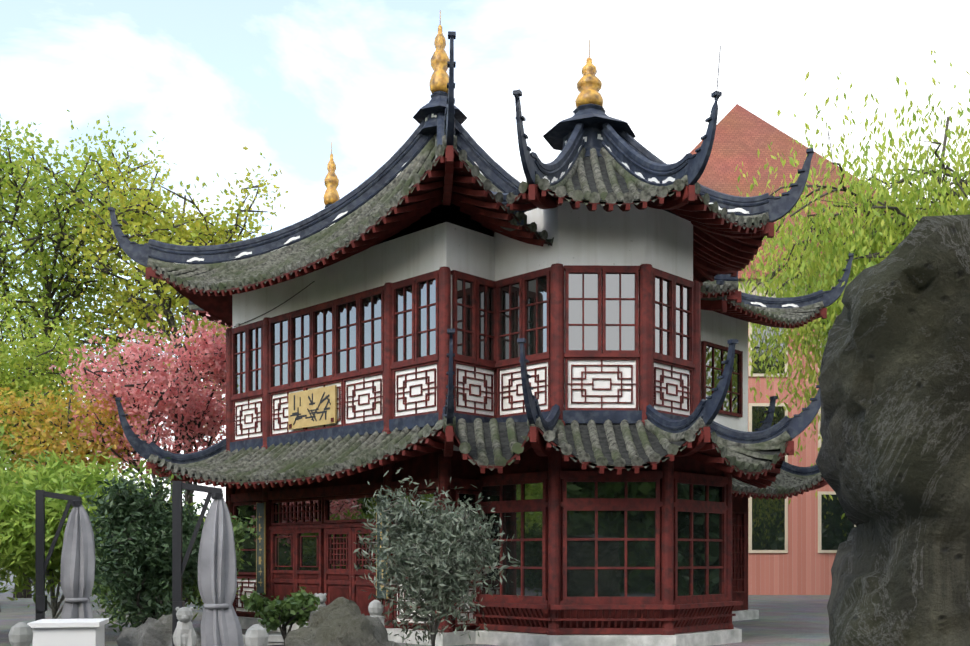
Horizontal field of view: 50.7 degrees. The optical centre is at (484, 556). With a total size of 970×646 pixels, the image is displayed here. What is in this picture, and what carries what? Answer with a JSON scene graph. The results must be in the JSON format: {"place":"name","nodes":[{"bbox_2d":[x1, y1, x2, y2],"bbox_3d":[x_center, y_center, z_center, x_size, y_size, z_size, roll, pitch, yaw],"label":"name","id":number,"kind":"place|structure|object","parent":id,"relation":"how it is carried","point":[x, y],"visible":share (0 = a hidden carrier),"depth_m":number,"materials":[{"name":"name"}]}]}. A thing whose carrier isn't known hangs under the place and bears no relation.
{"place":"outdoors","nodes":[
{"label":"outdoors","id":0,"kind":"place"},
{"bbox_2d":[0,568,829,645],"bbox_3d":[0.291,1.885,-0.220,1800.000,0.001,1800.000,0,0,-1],"label":"ground","id":1,"kind":"structure","parent":0,"point":[792,620],"depth_m":30.58,"materials":[{"name":"grey concrete"}]},
{"bbox_2d":[0,422,26,487],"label":"tree","id":2,"kind":"object","parent":1,"relation":"on","point":[2,430],"visible":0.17,"depth_m":22.62,"materials":[{"name":"green plant"}]},
{"bbox_2d":[0,262,34,324],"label":"tall tree","id":3,"kind":"object","parent":1,"relation":"on","point":[32,290],"visible":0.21,"depth_m":44.83,"materials":[{"name":"green plant"}]},
{"bbox_2d":[0,284,102,415],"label":"lime tree","id":4,"kind":"object","parent":1,"relation":"on","point":[13,312],"visible":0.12,"depth_m":36.85,"materials":[{"name":"green plant"}]},
{"bbox_2d":[35,490,95,620],"bbox_3d":[-6.295,0.460,14.921,1.250,2.850,0.900,0,0,-11],"label":"closed parasol","id":5,"kind":"object","parent":1,"relation":"on","point":[77,574],"visible":0.81,"depth_m":14.87,"materials":[{"name":"grey fabric"}]},
{"bbox_2d":[27,618,108,645],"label":"pedestal","id":6,"kind":"object","parent":1,"relation":"on","point":[68,632],"visible":0.95,"depth_m":12.95,"materials":[{"name":"white stone"}]},
{"bbox_2d":[0,368,160,477],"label":"orange tree","id":7,"kind":"object","parent":1,"relation":"on","point":[83,448],"visible":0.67,"depth_m":30.65,"materials":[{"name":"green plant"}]},
{"bbox_2d":[0,293,160,611],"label":"lime tree","id":8,"kind":"object","parent":1,"relation":"on","point":[44,356],"visible":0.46,"depth_m":34.54,"materials":[{"name":"green plant"}]},
{"bbox_2d":[0,110,182,597],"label":"tall tree","id":9,"kind":"object","parent":1,"relation":"on","point":[54,212],"visible":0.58,"depth_m":45.10,"materials":[{"name":"green plant"}]},
{"bbox_2d":[0,429,204,618],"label":"bamboo bush","id":10,"kind":"object","parent":1,"relation":"on","point":[17,530],"visible":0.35,"depth_m":21.17,"materials":[{"name":"green plant"}]},
{"bbox_2d":[8,607,268,645],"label":"stone statue","id":11,"kind":"object","parent":1,"relation":"on","point":[21,634],"visible":1,"depth_m":11.03,"materials":[{"name":"grey stone"}]},
{"bbox_2d":[49,311,231,511],"bbox_3d":[-9.797,-2.755,31.031,6.914,9.300,6.096,0,0,-34],"label":"pink tree","id":12,"kind":"object","parent":1,"relation":"on","point":[172,393],"visible":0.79,"depth_m":30.13,"materials":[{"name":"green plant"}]},
{"bbox_2d":[55,483,259,629],"bbox_3d":[-6.394,0.234,20.187,3.725,3.312,3.793,0,0,-1],"label":"green bush","id":13,"kind":"object","parent":1,"relation":"on","point":[238,534],"visible":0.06,"depth_m":19.90,"materials":[{"name":"green plant"}]},
{"bbox_2d":[116,614,200,645],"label":"garden rock","id":14,"kind":"object","parent":1,"relation":"on","point":[152,632],"visible":0.81,"depth_m":14.00,"materials":[{"name":"grey stone"}]},
{"bbox_2d":[73,457,249,637],"bbox_3d":[-5.771,0.110,17.538,2.689,3.568,2.574,0,0,25],"label":"bush","id":15,"kind":"object","parent":1,"relation":"on","point":[138,535],"visible":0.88,"depth_m":17.01,"materials":[{"name":"green plant"}]},
{"bbox_2d":[39,136,287,509],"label":"tall tree","id":16,"kind":"object","parent":1,"relation":"on","point":[198,232],"visible":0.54,"depth_m":42.94,"materials":[{"name":"green plant"}]},
{"bbox_2d":[164,502,244,619],"bbox_3d":[-7.601,0.184,24.736,3.438,3.412,3.313,0,0,-1],"label":"bamboo bush","id":17,"kind":"object","parent":1,"relation":"on","point":[191,504],"depth_m":24.58,"materials":[{"name":"green plant"}]},
{"bbox_2d":[172,481,243,645],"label":"closed parasol","id":18,"kind":"object","parent":1,"relation":"on","point":[217,587],"visible":1,"depth_m":13.08,"materials":[{"name":"grey fabric"}]},
{"bbox_2d":[242,593,384,645],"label":"stone post","id":19,"kind":"object","parent":1,"relation":"on","point":[375,608],"visible":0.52,"depth_m":15.79,"materials":[{"name":"grey stone"}]},
{"bbox_2d":[285,597,399,645],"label":"boulder","id":20,"kind":"object","parent":1,"relation":"on","point":[340,621],"visible":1,"depth_m":7.77,"materials":[{"name":"grey stone"}]},
{"bbox_2d":[353,467,519,645],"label":"olive tree","id":21,"kind":"object","parent":1,"relation":"on","point":[419,565],"visible":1,"depth_m":17.61,"materials":[{"name":"green plant"}]},
{"bbox_2d":[226,202,758,645],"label":"building","id":22,"kind":"structure","parent":1,"relation":"on","point":[602,313],"depth_m":22.14,"materials":[{"name":"red wood"}]},
{"bbox_2d":[188,300,231,327],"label":"roof","id":23,"kind":"structure","parent":22,"relation":"on","point":[193,307],"depth_m":36.26,"materials":[{"name":"grey tile"}]},
{"bbox_2d":[106,31,740,324],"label":"roof","id":24,"kind":"structure","parent":22,"relation":"on","point":[416,182],"depth_m":26.87,"materials":[{"name":"grey tile"}]},
{"bbox_2d":[323,10,635,207],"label":"roof finials","id":25,"kind":"object","parent":24,"relation":"on","point":[589,111],"visible":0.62,"depth_m":23.76,"materials":[{"name":"gold metal"}]},
{"bbox_2d":[115,328,828,499],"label":"lower roof","id":26,"kind":"structure","parent":22,"relation":"attached to","point":[754,464],"depth_m":21.40,"materials":[{"name":"grey tile"}]},
{"bbox_2d":[735,50,969,517],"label":"willow tree","id":27,"kind":"object","parent":1,"relation":"on","point":[865,245],"visible":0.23,"depth_m":33.54,"materials":[{"name":"green plant"}]},
{"bbox_2d":[815,214,969,645],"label":"scholar rock","id":28,"kind":"object","parent":1,"relation":"on","point":[892,461],"visible":1,"depth_m":3.51,"materials":[{"name":"grey stone"}]},
{"bbox_2d":[0,0,969,515],"label":"sky","id":29,"kind":"structure","parent":0,"point":[284,81],"materials":[{"name":"white"}]},
{"bbox_2d":[493,46,813,285],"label":"roof","id":30,"kind":"structure","parent":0,"point":[626,170],"depth_m":21.65,"materials":[{"name":"grey tile"}]},
{"bbox_2d":[701,253,853,328],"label":"roof","id":31,"kind":"structure","parent":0,"point":[794,312],"depth_m":30.74,"materials":[{"name":"grey tile"}]},
{"bbox_2d":[690,104,937,594],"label":"brick building","id":32,"kind":"structure","parent":0,"point":[793,545],"depth_m":49.99,"materials":[{"name":"brick"}]},
{"bbox_3d":[-2.809,1.575,14.339,0.760,0.620,0.760,0,0,-1],"label":"dark plant tub","id":33,"kind":"object","parent":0,"visible":0},
{"bbox_2d":[240,586,319,645],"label":"shrub in tub","id":34,"kind":"object","parent":33,"relation":"on","point":[299,606],"visible":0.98,"depth_m":14.23,"materials":[{"name":"green plant"}]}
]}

